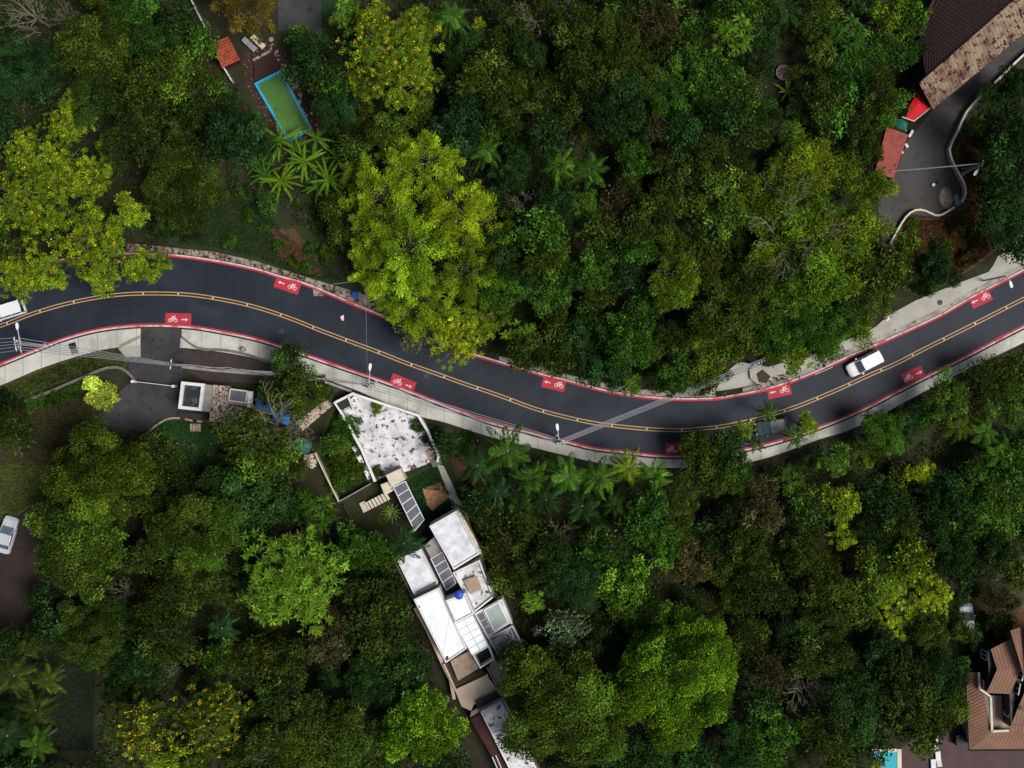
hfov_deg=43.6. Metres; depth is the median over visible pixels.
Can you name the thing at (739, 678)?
broadleaf tree
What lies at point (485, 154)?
palm tree
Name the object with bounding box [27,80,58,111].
airy tree
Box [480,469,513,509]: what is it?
palm tree
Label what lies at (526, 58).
fine leaved tree
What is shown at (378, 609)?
broadleaf tree
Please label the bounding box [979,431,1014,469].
palm tree
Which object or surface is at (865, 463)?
shrub
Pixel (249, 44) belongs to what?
sun lounger
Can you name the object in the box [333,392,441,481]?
walled terrace
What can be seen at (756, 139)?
airy tree
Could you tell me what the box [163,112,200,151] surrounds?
fine leaved tree
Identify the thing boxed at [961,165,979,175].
street lamp
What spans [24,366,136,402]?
wall
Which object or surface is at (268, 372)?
power cable
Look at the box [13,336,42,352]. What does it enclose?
utility pole
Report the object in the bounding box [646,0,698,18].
airy tree
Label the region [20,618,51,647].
fine leaved tree
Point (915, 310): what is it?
pavement
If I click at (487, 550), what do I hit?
airy tree
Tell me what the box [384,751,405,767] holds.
airy tree
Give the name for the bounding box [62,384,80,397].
shrub
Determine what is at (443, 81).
broadleaf tree
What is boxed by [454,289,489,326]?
broadleaf tree
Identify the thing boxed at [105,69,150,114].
airy tree
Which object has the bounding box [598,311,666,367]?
fine leaved tree
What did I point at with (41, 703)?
palm tree
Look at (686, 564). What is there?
broadleaf tree
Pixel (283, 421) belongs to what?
tarpaulin
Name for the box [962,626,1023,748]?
terracotta house
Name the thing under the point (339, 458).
shrub
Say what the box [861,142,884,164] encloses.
fine leaved tree
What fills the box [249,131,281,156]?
airy tree
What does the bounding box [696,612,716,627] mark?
broadleaf tree
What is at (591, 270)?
fine leaved tree
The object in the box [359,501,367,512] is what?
step landing
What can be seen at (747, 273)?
wispy tree
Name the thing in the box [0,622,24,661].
airy tree
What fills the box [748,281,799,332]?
airy tree
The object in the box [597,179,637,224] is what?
airy tree
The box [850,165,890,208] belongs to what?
wispy tree
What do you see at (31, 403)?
shrub
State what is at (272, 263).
lawn
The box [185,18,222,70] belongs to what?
airy tree
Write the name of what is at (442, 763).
airy tree
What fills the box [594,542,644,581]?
airy tree
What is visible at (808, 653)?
airy tree
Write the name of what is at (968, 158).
shrub
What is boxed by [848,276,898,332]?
airy tree
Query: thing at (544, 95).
broadleaf tree
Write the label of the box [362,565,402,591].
fine leaved tree
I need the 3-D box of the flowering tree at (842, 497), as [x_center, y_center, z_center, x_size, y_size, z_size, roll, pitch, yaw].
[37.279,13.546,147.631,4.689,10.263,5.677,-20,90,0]
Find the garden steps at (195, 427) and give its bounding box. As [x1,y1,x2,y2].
[190,424,200,430]
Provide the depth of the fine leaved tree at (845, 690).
144.40 m
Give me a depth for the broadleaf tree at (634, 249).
140.82 m
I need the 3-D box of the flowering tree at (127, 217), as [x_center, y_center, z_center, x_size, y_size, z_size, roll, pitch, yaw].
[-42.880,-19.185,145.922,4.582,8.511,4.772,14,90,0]
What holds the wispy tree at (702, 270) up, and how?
on the ground at (470, 742)
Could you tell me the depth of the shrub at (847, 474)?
150.30 m
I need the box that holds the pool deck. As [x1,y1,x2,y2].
[252,49,281,81]
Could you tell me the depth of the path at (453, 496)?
149.97 m
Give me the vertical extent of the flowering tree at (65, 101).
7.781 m
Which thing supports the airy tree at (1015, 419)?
on the ground at (470, 742)
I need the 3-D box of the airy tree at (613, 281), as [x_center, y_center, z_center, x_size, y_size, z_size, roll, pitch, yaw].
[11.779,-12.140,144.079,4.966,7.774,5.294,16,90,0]
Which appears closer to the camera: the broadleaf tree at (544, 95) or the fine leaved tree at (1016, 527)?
the broadleaf tree at (544, 95)
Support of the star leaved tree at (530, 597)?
on the ground at (470, 742)
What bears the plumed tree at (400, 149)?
on the ground at (470, 742)
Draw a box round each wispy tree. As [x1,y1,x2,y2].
[0,404,38,457]
[152,662,186,697]
[243,720,318,767]
[276,452,310,481]
[627,266,646,294]
[632,108,674,143]
[633,0,682,45]
[648,251,702,314]
[652,141,679,176]
[686,296,737,347]
[692,237,725,283]
[700,255,745,313]
[723,289,764,340]
[727,255,780,301]
[733,163,802,240]
[744,233,801,297]
[750,652,794,696]
[762,134,835,193]
[762,171,839,262]
[776,119,806,148]
[778,235,867,310]
[812,136,865,198]
[822,198,899,274]
[823,253,882,315]
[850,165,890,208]
[979,581,1013,610]
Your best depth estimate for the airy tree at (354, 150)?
145.00 m
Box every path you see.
[0,494,63,675]
[278,0,321,36]
[296,400,333,429]
[438,465,485,568]
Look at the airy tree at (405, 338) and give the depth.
144.49 m
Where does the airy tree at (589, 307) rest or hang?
on the ground at (470, 742)
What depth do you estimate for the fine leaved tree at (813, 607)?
146.86 m
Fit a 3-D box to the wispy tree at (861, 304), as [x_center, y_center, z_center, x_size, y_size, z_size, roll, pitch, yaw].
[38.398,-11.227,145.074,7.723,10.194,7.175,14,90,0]
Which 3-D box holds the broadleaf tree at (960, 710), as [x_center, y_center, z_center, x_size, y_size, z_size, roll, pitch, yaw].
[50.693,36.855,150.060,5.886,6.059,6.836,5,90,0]
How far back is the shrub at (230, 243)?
149.46 m
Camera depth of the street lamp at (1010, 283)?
144.51 m
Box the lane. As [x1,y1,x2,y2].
[878,35,1023,254]
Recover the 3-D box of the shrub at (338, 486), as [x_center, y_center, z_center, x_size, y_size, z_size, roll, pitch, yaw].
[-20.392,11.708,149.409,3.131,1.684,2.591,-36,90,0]
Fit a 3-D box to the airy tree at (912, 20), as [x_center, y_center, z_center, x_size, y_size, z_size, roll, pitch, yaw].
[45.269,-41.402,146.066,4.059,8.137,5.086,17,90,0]
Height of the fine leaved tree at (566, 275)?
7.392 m
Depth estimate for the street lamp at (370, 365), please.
142.62 m
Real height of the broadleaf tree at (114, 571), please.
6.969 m
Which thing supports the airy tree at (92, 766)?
on the ground at (470, 742)
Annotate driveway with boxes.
[95,327,222,430]
[182,349,342,391]
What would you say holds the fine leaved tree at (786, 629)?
on the ground at (470, 742)
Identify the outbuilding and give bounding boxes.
[864,127,907,179]
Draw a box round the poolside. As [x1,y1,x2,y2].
[242,39,333,147]
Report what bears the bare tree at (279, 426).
on the ground at (470, 742)
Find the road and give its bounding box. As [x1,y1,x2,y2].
[0,254,1023,455]
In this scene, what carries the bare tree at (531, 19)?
on the ground at (470, 742)
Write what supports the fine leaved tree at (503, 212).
on the ground at (470, 742)
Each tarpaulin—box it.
[254,395,279,413]
[271,410,290,424]
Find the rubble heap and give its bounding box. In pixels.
[304,453,319,468]
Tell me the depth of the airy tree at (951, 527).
149.12 m
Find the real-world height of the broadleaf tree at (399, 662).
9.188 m
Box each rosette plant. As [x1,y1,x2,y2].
[373,512,389,526]
[379,503,400,524]
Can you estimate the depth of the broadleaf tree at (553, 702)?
138.72 m
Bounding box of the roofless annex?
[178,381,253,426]
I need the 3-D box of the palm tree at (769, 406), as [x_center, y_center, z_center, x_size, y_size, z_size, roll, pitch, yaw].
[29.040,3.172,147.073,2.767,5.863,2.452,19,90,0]
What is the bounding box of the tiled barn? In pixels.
[904,0,1023,112]
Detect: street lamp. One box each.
[15,323,45,346]
[368,363,376,383]
[555,424,558,439]
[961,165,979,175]
[982,275,1012,287]
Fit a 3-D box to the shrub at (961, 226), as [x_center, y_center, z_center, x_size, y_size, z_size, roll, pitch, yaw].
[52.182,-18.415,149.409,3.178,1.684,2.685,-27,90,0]
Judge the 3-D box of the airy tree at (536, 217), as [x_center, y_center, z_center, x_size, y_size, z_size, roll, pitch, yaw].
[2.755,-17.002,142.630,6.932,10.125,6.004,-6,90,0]
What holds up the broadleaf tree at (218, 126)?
on the ground at (470, 742)
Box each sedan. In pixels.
[0,515,19,554]
[956,603,975,632]
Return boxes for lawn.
[0,390,94,509]
[0,461,52,519]
[44,590,95,750]
[144,419,223,489]
[175,184,349,281]
[316,401,369,502]
[322,0,339,16]
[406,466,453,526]
[954,597,980,668]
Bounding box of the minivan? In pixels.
[845,349,883,376]
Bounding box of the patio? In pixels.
[901,690,1023,767]
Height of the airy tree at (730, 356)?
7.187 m
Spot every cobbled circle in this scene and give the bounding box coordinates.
[938,186,952,208]
[953,193,960,205]
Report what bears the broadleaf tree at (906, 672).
on the ground at (470, 742)
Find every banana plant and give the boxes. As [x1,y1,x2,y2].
[243,153,274,179]
[247,157,282,194]
[258,162,304,201]
[259,113,305,161]
[281,129,312,166]
[281,136,325,182]
[299,115,336,154]
[302,175,331,206]
[308,156,345,196]
[319,136,346,171]
[774,78,799,102]
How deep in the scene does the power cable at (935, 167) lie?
145.67 m
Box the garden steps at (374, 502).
[362,494,389,510]
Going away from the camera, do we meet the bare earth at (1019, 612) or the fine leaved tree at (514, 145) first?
the fine leaved tree at (514, 145)
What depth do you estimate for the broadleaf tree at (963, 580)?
146.94 m
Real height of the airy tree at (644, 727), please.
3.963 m
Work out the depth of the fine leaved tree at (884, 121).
144.39 m
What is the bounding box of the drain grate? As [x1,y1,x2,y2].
[68,342,77,354]
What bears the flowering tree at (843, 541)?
on the ground at (470, 742)
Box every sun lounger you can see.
[242,37,256,51]
[250,34,265,48]
[930,759,935,767]
[935,751,941,766]
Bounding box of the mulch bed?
[423,482,448,510]
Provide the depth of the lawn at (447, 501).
149.97 m
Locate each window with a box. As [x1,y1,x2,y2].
[980,648,986,660]
[1015,682,1020,694]
[1018,670,1023,680]
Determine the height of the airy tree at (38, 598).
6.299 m
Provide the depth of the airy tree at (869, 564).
147.41 m
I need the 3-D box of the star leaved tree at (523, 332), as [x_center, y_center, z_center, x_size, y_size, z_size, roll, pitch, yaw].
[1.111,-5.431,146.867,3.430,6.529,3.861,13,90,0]
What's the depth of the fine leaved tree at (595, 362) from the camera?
143.82 m
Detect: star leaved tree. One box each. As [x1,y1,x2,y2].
[235,524,348,638]
[292,488,340,533]
[327,0,365,36]
[471,306,512,341]
[507,319,537,344]
[519,589,546,613]
[621,373,644,396]
[708,12,759,56]
[777,345,813,376]
[805,33,837,68]
[818,12,868,56]
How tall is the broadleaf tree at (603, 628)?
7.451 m
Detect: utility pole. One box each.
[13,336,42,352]
[362,383,375,387]
[552,439,565,444]
[963,159,983,171]
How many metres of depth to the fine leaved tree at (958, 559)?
145.20 m
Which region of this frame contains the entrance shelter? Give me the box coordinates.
[381,467,423,531]
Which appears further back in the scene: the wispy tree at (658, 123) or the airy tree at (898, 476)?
the airy tree at (898, 476)
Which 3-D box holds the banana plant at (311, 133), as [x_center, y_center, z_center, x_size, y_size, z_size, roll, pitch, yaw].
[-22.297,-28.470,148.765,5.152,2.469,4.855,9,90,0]
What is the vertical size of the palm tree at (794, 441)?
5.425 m
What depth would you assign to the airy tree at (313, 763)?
146.31 m
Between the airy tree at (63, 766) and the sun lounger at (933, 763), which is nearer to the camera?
the airy tree at (63, 766)
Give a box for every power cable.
[0,338,15,352]
[17,338,169,365]
[171,363,367,385]
[368,381,559,444]
[560,359,762,443]
[892,163,980,171]
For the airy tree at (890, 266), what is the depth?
141.80 m
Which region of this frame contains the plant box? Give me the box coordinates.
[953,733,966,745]
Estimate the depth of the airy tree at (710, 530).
145.90 m
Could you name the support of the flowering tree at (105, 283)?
on the ground at (470, 742)
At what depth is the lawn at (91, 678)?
149.98 m
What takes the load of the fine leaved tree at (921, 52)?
on the ground at (470, 742)
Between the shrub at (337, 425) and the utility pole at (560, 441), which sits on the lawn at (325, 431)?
the shrub at (337, 425)
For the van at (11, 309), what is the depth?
148.25 m
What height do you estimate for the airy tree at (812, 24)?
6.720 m
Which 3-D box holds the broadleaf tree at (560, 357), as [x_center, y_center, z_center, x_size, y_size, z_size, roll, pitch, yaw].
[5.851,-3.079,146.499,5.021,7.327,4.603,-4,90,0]
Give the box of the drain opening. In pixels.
[756,370,770,382]
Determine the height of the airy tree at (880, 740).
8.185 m
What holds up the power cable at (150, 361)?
attached to the utility pole at (17, 342)
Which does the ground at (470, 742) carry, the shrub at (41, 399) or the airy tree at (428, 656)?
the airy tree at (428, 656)
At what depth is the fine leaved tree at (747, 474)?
144.27 m
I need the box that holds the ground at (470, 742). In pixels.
[0,0,1023,767]
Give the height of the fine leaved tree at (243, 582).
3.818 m
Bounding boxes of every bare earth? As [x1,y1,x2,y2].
[272,229,321,276]
[444,427,485,521]
[981,590,1023,628]
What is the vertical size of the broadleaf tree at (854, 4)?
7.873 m
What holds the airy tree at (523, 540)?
on the ground at (470, 742)
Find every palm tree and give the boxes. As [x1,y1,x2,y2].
[0,654,37,698]
[0,710,34,754]
[12,631,45,663]
[18,689,65,725]
[20,720,57,761]
[31,656,66,694]
[203,606,241,643]
[383,521,429,562]
[429,1,471,40]
[459,443,498,486]
[470,137,502,172]
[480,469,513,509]
[482,423,530,475]
[502,492,537,529]
[509,460,550,498]
[529,480,567,520]
[539,147,576,188]
[542,451,588,496]
[562,487,600,524]
[569,152,609,189]
[575,455,620,500]
[598,486,629,522]
[605,446,645,488]
[635,458,672,492]
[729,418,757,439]
[747,433,765,453]
[754,400,778,421]
[763,0,804,30]
[779,425,807,448]
[938,410,971,444]
[964,413,998,449]
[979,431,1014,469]
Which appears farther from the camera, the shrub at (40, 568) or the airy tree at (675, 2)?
the shrub at (40, 568)
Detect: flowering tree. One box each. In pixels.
[0,122,56,177]
[0,163,79,247]
[0,239,46,305]
[27,251,70,291]
[31,136,98,198]
[43,101,97,143]
[46,198,126,282]
[59,81,94,113]
[68,157,112,201]
[88,269,121,298]
[94,131,118,159]
[104,691,180,759]
[110,190,151,230]
[120,246,163,284]
[138,739,186,767]
[149,249,173,271]
[169,681,254,762]
[335,10,444,96]
[345,55,387,104]
[354,0,393,38]
[382,79,418,114]
[391,3,440,51]
[397,56,444,98]
[426,308,492,370]
[471,17,486,31]
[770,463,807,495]
[793,410,819,437]
[816,441,852,477]
[817,482,861,528]
[825,521,861,551]
[863,568,907,609]
[866,757,885,767]
[873,596,922,644]
[883,179,900,197]
[902,458,939,493]
[904,563,931,591]
[910,572,953,620]
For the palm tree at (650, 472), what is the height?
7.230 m
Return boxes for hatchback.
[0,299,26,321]
[754,417,788,436]
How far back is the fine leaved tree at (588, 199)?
142.31 m
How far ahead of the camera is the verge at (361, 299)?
149.90 m
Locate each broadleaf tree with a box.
[0,15,14,40]
[0,105,24,145]
[0,753,37,767]
[22,493,128,605]
[39,412,166,529]
[48,11,107,76]
[84,23,136,86]
[91,557,123,588]
[93,654,118,677]
[96,0,162,39]
[120,536,158,573]
[155,12,175,35]
[160,452,187,475]
[189,550,237,607]
[193,468,209,497]
[197,637,236,678]
[198,103,267,172]
[207,467,289,542]
[212,729,257,767]
[227,700,268,735]
[253,474,311,526]
[253,611,284,640]
[263,636,311,691]
[291,694,384,767]
[300,528,322,549]
[304,605,360,670]
[333,518,390,572]
[334,573,415,666]
[341,648,405,713]
[347,756,369,767]
[372,634,428,707]
[372,747,395,767]
[376,678,470,766]
[404,102,432,134]
[424,91,492,157]
[430,68,452,96]
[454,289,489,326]
[478,223,521,279]
[494,638,628,767]
[514,69,566,118]
[524,268,572,318]
[529,108,567,159]
[543,339,584,377]
[553,39,630,112]
[553,43,573,65]
[569,308,619,348]
[570,181,589,200]
[571,639,599,667]
[579,606,623,656]
[580,756,621,767]
[582,24,606,48]
[588,0,612,3]
[596,554,657,632]
[606,296,628,316]
[614,136,659,184]
[614,232,650,262]
[614,296,660,335]
[615,510,659,547]
[622,480,668,524]
[627,629,649,651]
[633,98,651,111]
[637,516,685,571]
[647,150,704,218]
[652,535,715,587]
[656,737,716,767]
[663,45,716,95]
[670,330,734,391]
[673,440,739,498]
[675,427,711,461]
[675,523,705,553]
[682,82,723,131]
[694,374,720,395]
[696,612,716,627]
[700,539,749,592]
[702,53,745,93]
[704,443,746,497]
[709,425,747,462]
[726,48,746,70]
[731,608,754,623]
[733,667,742,683]
[740,703,805,767]
[771,638,802,675]
[773,305,807,337]
[795,549,847,606]
[802,72,849,118]
[831,577,880,630]
[840,0,879,15]
[850,608,881,638]
[875,641,940,718]
[878,689,959,760]
[898,640,971,704]
[914,468,978,530]
[931,682,971,724]
[944,559,981,589]
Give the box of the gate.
[131,380,177,387]
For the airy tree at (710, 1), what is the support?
on the ground at (470, 742)
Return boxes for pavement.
[0,328,140,384]
[118,338,140,356]
[181,329,692,467]
[712,252,1023,390]
[738,330,1023,462]
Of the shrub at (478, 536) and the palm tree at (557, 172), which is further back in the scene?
the shrub at (478, 536)
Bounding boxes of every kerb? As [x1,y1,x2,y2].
[0,325,1023,457]
[25,252,1023,399]
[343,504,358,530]
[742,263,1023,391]
[749,357,765,383]
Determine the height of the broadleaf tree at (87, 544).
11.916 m
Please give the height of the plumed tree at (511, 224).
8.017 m
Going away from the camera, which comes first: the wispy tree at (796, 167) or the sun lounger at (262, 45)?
the wispy tree at (796, 167)
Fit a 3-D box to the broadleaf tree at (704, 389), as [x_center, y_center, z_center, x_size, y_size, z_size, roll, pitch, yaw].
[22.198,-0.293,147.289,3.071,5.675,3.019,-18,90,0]
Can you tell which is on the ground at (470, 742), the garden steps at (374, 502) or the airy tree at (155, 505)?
the airy tree at (155, 505)
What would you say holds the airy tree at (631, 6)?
on the ground at (470, 742)
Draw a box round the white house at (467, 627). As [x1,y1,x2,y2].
[396,507,539,767]
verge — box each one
[0,348,127,397]
[119,243,415,320]
[499,356,714,396]
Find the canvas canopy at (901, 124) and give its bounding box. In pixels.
[895,119,907,132]
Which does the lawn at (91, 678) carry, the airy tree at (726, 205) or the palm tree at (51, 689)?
the palm tree at (51, 689)
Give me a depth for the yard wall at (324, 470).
149.05 m
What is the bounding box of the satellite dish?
[776,65,789,79]
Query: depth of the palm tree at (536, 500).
143.43 m
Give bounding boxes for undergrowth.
[0,0,1023,767]
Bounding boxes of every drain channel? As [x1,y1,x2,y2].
[119,335,139,347]
[181,335,276,365]
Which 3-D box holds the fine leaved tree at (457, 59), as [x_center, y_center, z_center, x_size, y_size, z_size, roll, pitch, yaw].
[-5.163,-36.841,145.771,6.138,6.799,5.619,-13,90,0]
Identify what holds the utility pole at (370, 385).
on the pavement at (207, 340)
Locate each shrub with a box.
[0,386,20,410]
[18,392,38,414]
[35,389,51,409]
[37,565,50,578]
[49,386,66,405]
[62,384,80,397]
[77,379,89,391]
[81,375,120,411]
[180,224,201,241]
[220,234,237,249]
[235,182,252,201]
[239,207,257,222]
[256,223,270,235]
[272,240,284,251]
[285,253,300,269]
[298,260,310,273]
[303,240,319,256]
[309,210,337,235]
[310,375,335,401]
[318,242,336,264]
[323,471,345,494]
[327,413,363,444]
[327,437,354,473]
[338,429,359,449]
[340,456,368,484]
[346,442,364,460]
[368,465,384,479]
[371,402,383,415]
[410,417,424,433]
[419,424,443,447]
[455,430,476,455]
[456,478,475,499]
[469,521,487,540]
[832,465,853,478]
[844,442,859,458]
[859,453,874,469]
[869,446,887,462]
[881,443,897,455]
[897,432,914,449]
[903,217,923,233]
[931,238,954,257]
[943,213,969,236]
[955,247,979,268]
[960,151,981,166]
[962,116,986,135]
[963,646,974,663]
[965,223,989,248]
[974,610,989,637]
[1006,593,1022,610]
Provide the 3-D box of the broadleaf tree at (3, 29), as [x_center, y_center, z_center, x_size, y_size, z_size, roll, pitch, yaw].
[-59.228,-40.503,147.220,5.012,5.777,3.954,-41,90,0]
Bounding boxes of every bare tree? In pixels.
[0,0,50,43]
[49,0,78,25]
[104,578,138,604]
[226,381,314,451]
[503,191,537,218]
[514,1,561,35]
[535,517,584,543]
[747,175,854,284]
[780,661,832,715]
[903,510,953,543]
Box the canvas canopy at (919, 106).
[902,96,930,121]
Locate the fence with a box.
[191,0,204,27]
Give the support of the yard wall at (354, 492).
on the lawn at (325, 431)
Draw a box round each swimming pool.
[254,70,311,142]
[871,749,901,767]
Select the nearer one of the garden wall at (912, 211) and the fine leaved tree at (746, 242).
the fine leaved tree at (746, 242)
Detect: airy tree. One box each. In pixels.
[0,221,26,260]
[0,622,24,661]
[16,227,38,251]
[19,582,60,610]
[24,117,51,140]
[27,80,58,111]
[29,601,72,652]
[45,762,74,767]
[83,755,114,767]
[88,6,136,47]
[97,502,128,540]
[98,107,162,168]
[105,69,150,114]
[108,0,137,9]
[110,665,148,714]
[118,554,138,574]
[120,44,196,109]
[125,85,175,131]
[127,119,164,170]
[131,598,207,669]
[132,492,166,528]
[136,569,169,595]
[138,426,184,471]
[138,563,207,627]
[145,546,188,583]
[154,466,196,505]
[156,0,199,32]
[171,60,228,128]
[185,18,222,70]
[185,135,229,172]
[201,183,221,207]
[211,82,239,119]
[211,399,311,487]
[218,450,241,471]
[220,543,261,573]
[228,404,267,441]
[228,633,278,690]
[231,468,250,487]
[231,519,278,562]
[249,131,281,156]
[252,753,271,767]
[254,664,330,734]
[256,374,283,410]
[257,188,279,217]
[263,632,287,654]
[266,364,333,427]
[278,27,350,91]
[285,23,313,46]
[295,633,321,655]
[295,754,319,767]
[307,51,358,103]
[313,653,343,673]
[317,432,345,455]
[318,191,352,224]
[326,219,352,250]
[327,44,357,72]
[328,555,366,582]
[330,116,359,143]
[335,133,378,168]
[346,95,366,119]
[352,104,379,132]
[364,535,404,574]
[365,697,388,724]
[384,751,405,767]
[392,304,432,353]
[410,649,430,668]
[420,755,452,767]
[427,430,464,460]
[449,760,461,767]
[452,483,495,522]
[453,48,528,114]
[471,500,514,543]
[477,83,535,142]
[478,0,498,7]
[478,183,509,212]
[479,537,512,566]
[482,30,518,72]
[484,561,517,599]
[486,0,535,54]
[493,502,547,560]
[493,635,520,674]
[507,202,569,254]
[522,240,570,284]
[526,0,555,10]
[530,608,591,649]
[531,0,603,49]
[536,305,570,353]
[544,99,563,121]
[545,762,568,767]
[546,227,567,245]
[548,81,606,144]
[550,633,579,672]
[570,292,605,323]
[571,213,620,253]
[575,524,628,569]
[582,281,618,308]
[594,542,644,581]
[594,737,636,767]
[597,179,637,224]
[597,256,640,296]
[598,0,650,40]
[616,171,644,200]
[625,178,687,227]
[628,276,659,318]
[631,342,662,368]
[633,24,663,64]
[639,721,660,736]
[643,754,672,767]
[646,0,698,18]
[650,318,696,359]
[651,22,699,69]
[674,132,733,191]
[677,2,726,54]
[682,588,710,619]
[684,163,748,240]
[685,208,731,265]
[686,190,699,216]
[691,275,711,299]
[692,501,740,558]
[700,96,754,144]
[703,697,734,728]
[707,0,734,16]
[711,333,743,373]
[712,0,768,28]
[722,219,746,249]
[724,324,766,359]
[726,74,762,118]
[727,250,752,267]
[729,614,771,666]
[730,581,769,613]
[732,558,797,617]
[734,118,775,151]
[737,678,782,726]
[738,471,786,537]
[744,47,778,81]
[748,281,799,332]
[750,0,787,14]
[777,499,803,528]
[781,754,803,767]
[783,63,803,82]
[788,481,835,530]
[788,633,856,678]
[789,61,827,87]
[792,0,845,43]
[797,455,823,475]
[797,697,859,767]
[805,126,826,145]
[814,298,864,340]
[815,55,834,83]
[815,91,864,148]
[824,49,882,109]
[836,639,868,676]
[838,626,858,648]
[844,24,901,66]
[847,320,874,351]
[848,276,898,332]
[848,514,894,556]
[849,433,877,454]
[853,716,893,765]
[855,243,913,296]
[855,540,890,577]
[856,469,909,522]
[860,65,898,117]
[869,0,923,38]
[872,32,918,72]
[873,691,889,720]
[878,487,921,539]
[885,88,914,113]
[885,537,936,586]
[888,461,918,496]
[889,226,922,264]
[896,0,932,37]
[912,498,924,522]
[917,394,944,430]
[921,365,970,427]
[931,523,958,537]
[944,488,1012,554]
[949,585,971,609]
[950,609,969,623]
[951,619,981,643]
[956,446,1005,505]
[959,353,1012,406]
[963,386,989,419]
[963,625,985,651]
[970,91,1023,166]
[971,184,1023,259]
[974,181,1004,216]
[978,150,1003,178]
[980,153,1023,215]
[982,607,1018,639]
[984,472,1023,539]
[986,376,1023,431]
[992,349,1023,389]
[993,438,1023,496]
[995,552,1023,594]
[999,226,1023,266]
[1009,428,1023,463]
[1016,519,1023,551]
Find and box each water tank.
[291,437,312,453]
[455,590,463,599]
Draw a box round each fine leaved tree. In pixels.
[0,31,59,101]
[0,700,19,724]
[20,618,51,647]
[27,759,51,767]
[50,591,134,671]
[67,68,125,129]
[77,0,109,9]
[106,638,166,687]
[111,598,149,647]
[127,22,181,70]
[139,144,230,236]
[140,671,168,694]
[142,489,244,579]
[150,211,182,244]
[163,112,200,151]
[164,26,187,52]
[174,762,193,767]
[176,673,210,698]
[180,737,213,767]
[194,464,241,501]
[230,573,251,599]
[268,339,308,383]
[310,76,356,133]
[317,663,342,693]
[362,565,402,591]
[363,110,412,151]
[405,87,436,117]
[436,27,493,78]
[444,68,480,107]
[471,263,533,322]
[478,114,503,145]
[486,154,532,192]
[497,196,524,225]
[501,126,533,164]
[503,260,544,297]
[503,565,538,591]
[505,332,551,373]
[506,33,548,79]
[513,527,572,582]
[529,175,580,228]
[542,539,605,613]
[551,70,579,95]
[552,255,582,294]
[562,188,601,235]
[563,314,603,362]
[570,337,610,384]
[575,246,617,291]
[578,512,602,537]
[579,73,652,143]
[588,8,646,72]
[596,352,631,391]
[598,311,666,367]
[609,600,743,757]
[610,229,655,265]
[620,196,675,245]
[622,45,672,106]
[626,600,664,632]
[626,728,660,767]
[634,0,648,8]
[646,75,687,120]
[648,221,696,273]
[652,352,694,398]
[660,106,704,155]
[662,488,699,539]
[706,719,756,767]
[709,578,752,617]
[711,147,756,199]
[713,510,773,575]
[721,449,753,496]
[731,234,757,254]
[731,652,759,677]
[747,23,781,57]
[750,97,783,126]
[752,320,800,367]
[761,523,824,578]
[762,174,780,190]
[768,607,810,651]
[783,292,850,363]
[784,96,815,124]
[793,599,851,651]
[795,593,829,622]
[812,668,893,746]
[824,746,857,767]
[836,112,881,167]
[849,623,903,679]
[855,408,906,455]
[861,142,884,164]
[869,95,897,132]
[896,402,926,431]
[898,38,927,65]
[903,606,950,653]
[907,239,953,286]
[907,274,942,298]
[922,525,972,577]
[941,266,963,288]
[972,524,1018,574]
[973,127,1006,154]
[976,81,1003,109]
[995,64,1023,102]
[1005,516,1023,536]
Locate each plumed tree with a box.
[209,0,276,44]
[338,147,423,246]
[339,152,373,196]
[347,227,410,299]
[359,196,464,299]
[367,277,433,322]
[373,133,424,175]
[382,127,466,209]
[384,273,466,346]
[410,165,491,250]
[427,230,505,311]
[455,192,515,255]
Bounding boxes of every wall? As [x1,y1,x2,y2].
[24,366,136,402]
[146,417,202,433]
[182,366,351,391]
[314,452,339,500]
[338,483,371,501]
[888,207,954,244]
[946,53,1023,203]
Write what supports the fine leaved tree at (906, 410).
on the ground at (470, 742)
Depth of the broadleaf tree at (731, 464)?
143.70 m
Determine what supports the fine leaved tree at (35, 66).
on the ground at (470, 742)
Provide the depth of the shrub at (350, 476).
148.79 m
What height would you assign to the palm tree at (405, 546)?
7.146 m
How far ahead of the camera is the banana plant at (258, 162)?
148.32 m
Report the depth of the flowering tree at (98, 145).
145.10 m
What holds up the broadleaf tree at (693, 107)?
on the ground at (470, 742)
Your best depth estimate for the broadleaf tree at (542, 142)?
139.48 m
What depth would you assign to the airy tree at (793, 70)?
145.19 m
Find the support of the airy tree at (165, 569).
on the ground at (470, 742)
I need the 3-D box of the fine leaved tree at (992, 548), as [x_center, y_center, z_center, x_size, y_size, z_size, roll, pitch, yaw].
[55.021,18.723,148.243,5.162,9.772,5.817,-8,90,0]
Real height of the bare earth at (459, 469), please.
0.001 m
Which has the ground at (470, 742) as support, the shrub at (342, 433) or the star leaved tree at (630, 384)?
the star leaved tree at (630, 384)
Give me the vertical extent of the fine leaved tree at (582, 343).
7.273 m
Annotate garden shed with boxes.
[215,37,240,68]
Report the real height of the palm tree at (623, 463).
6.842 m
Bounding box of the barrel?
[351,291,358,297]
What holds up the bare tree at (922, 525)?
on the ground at (470, 742)

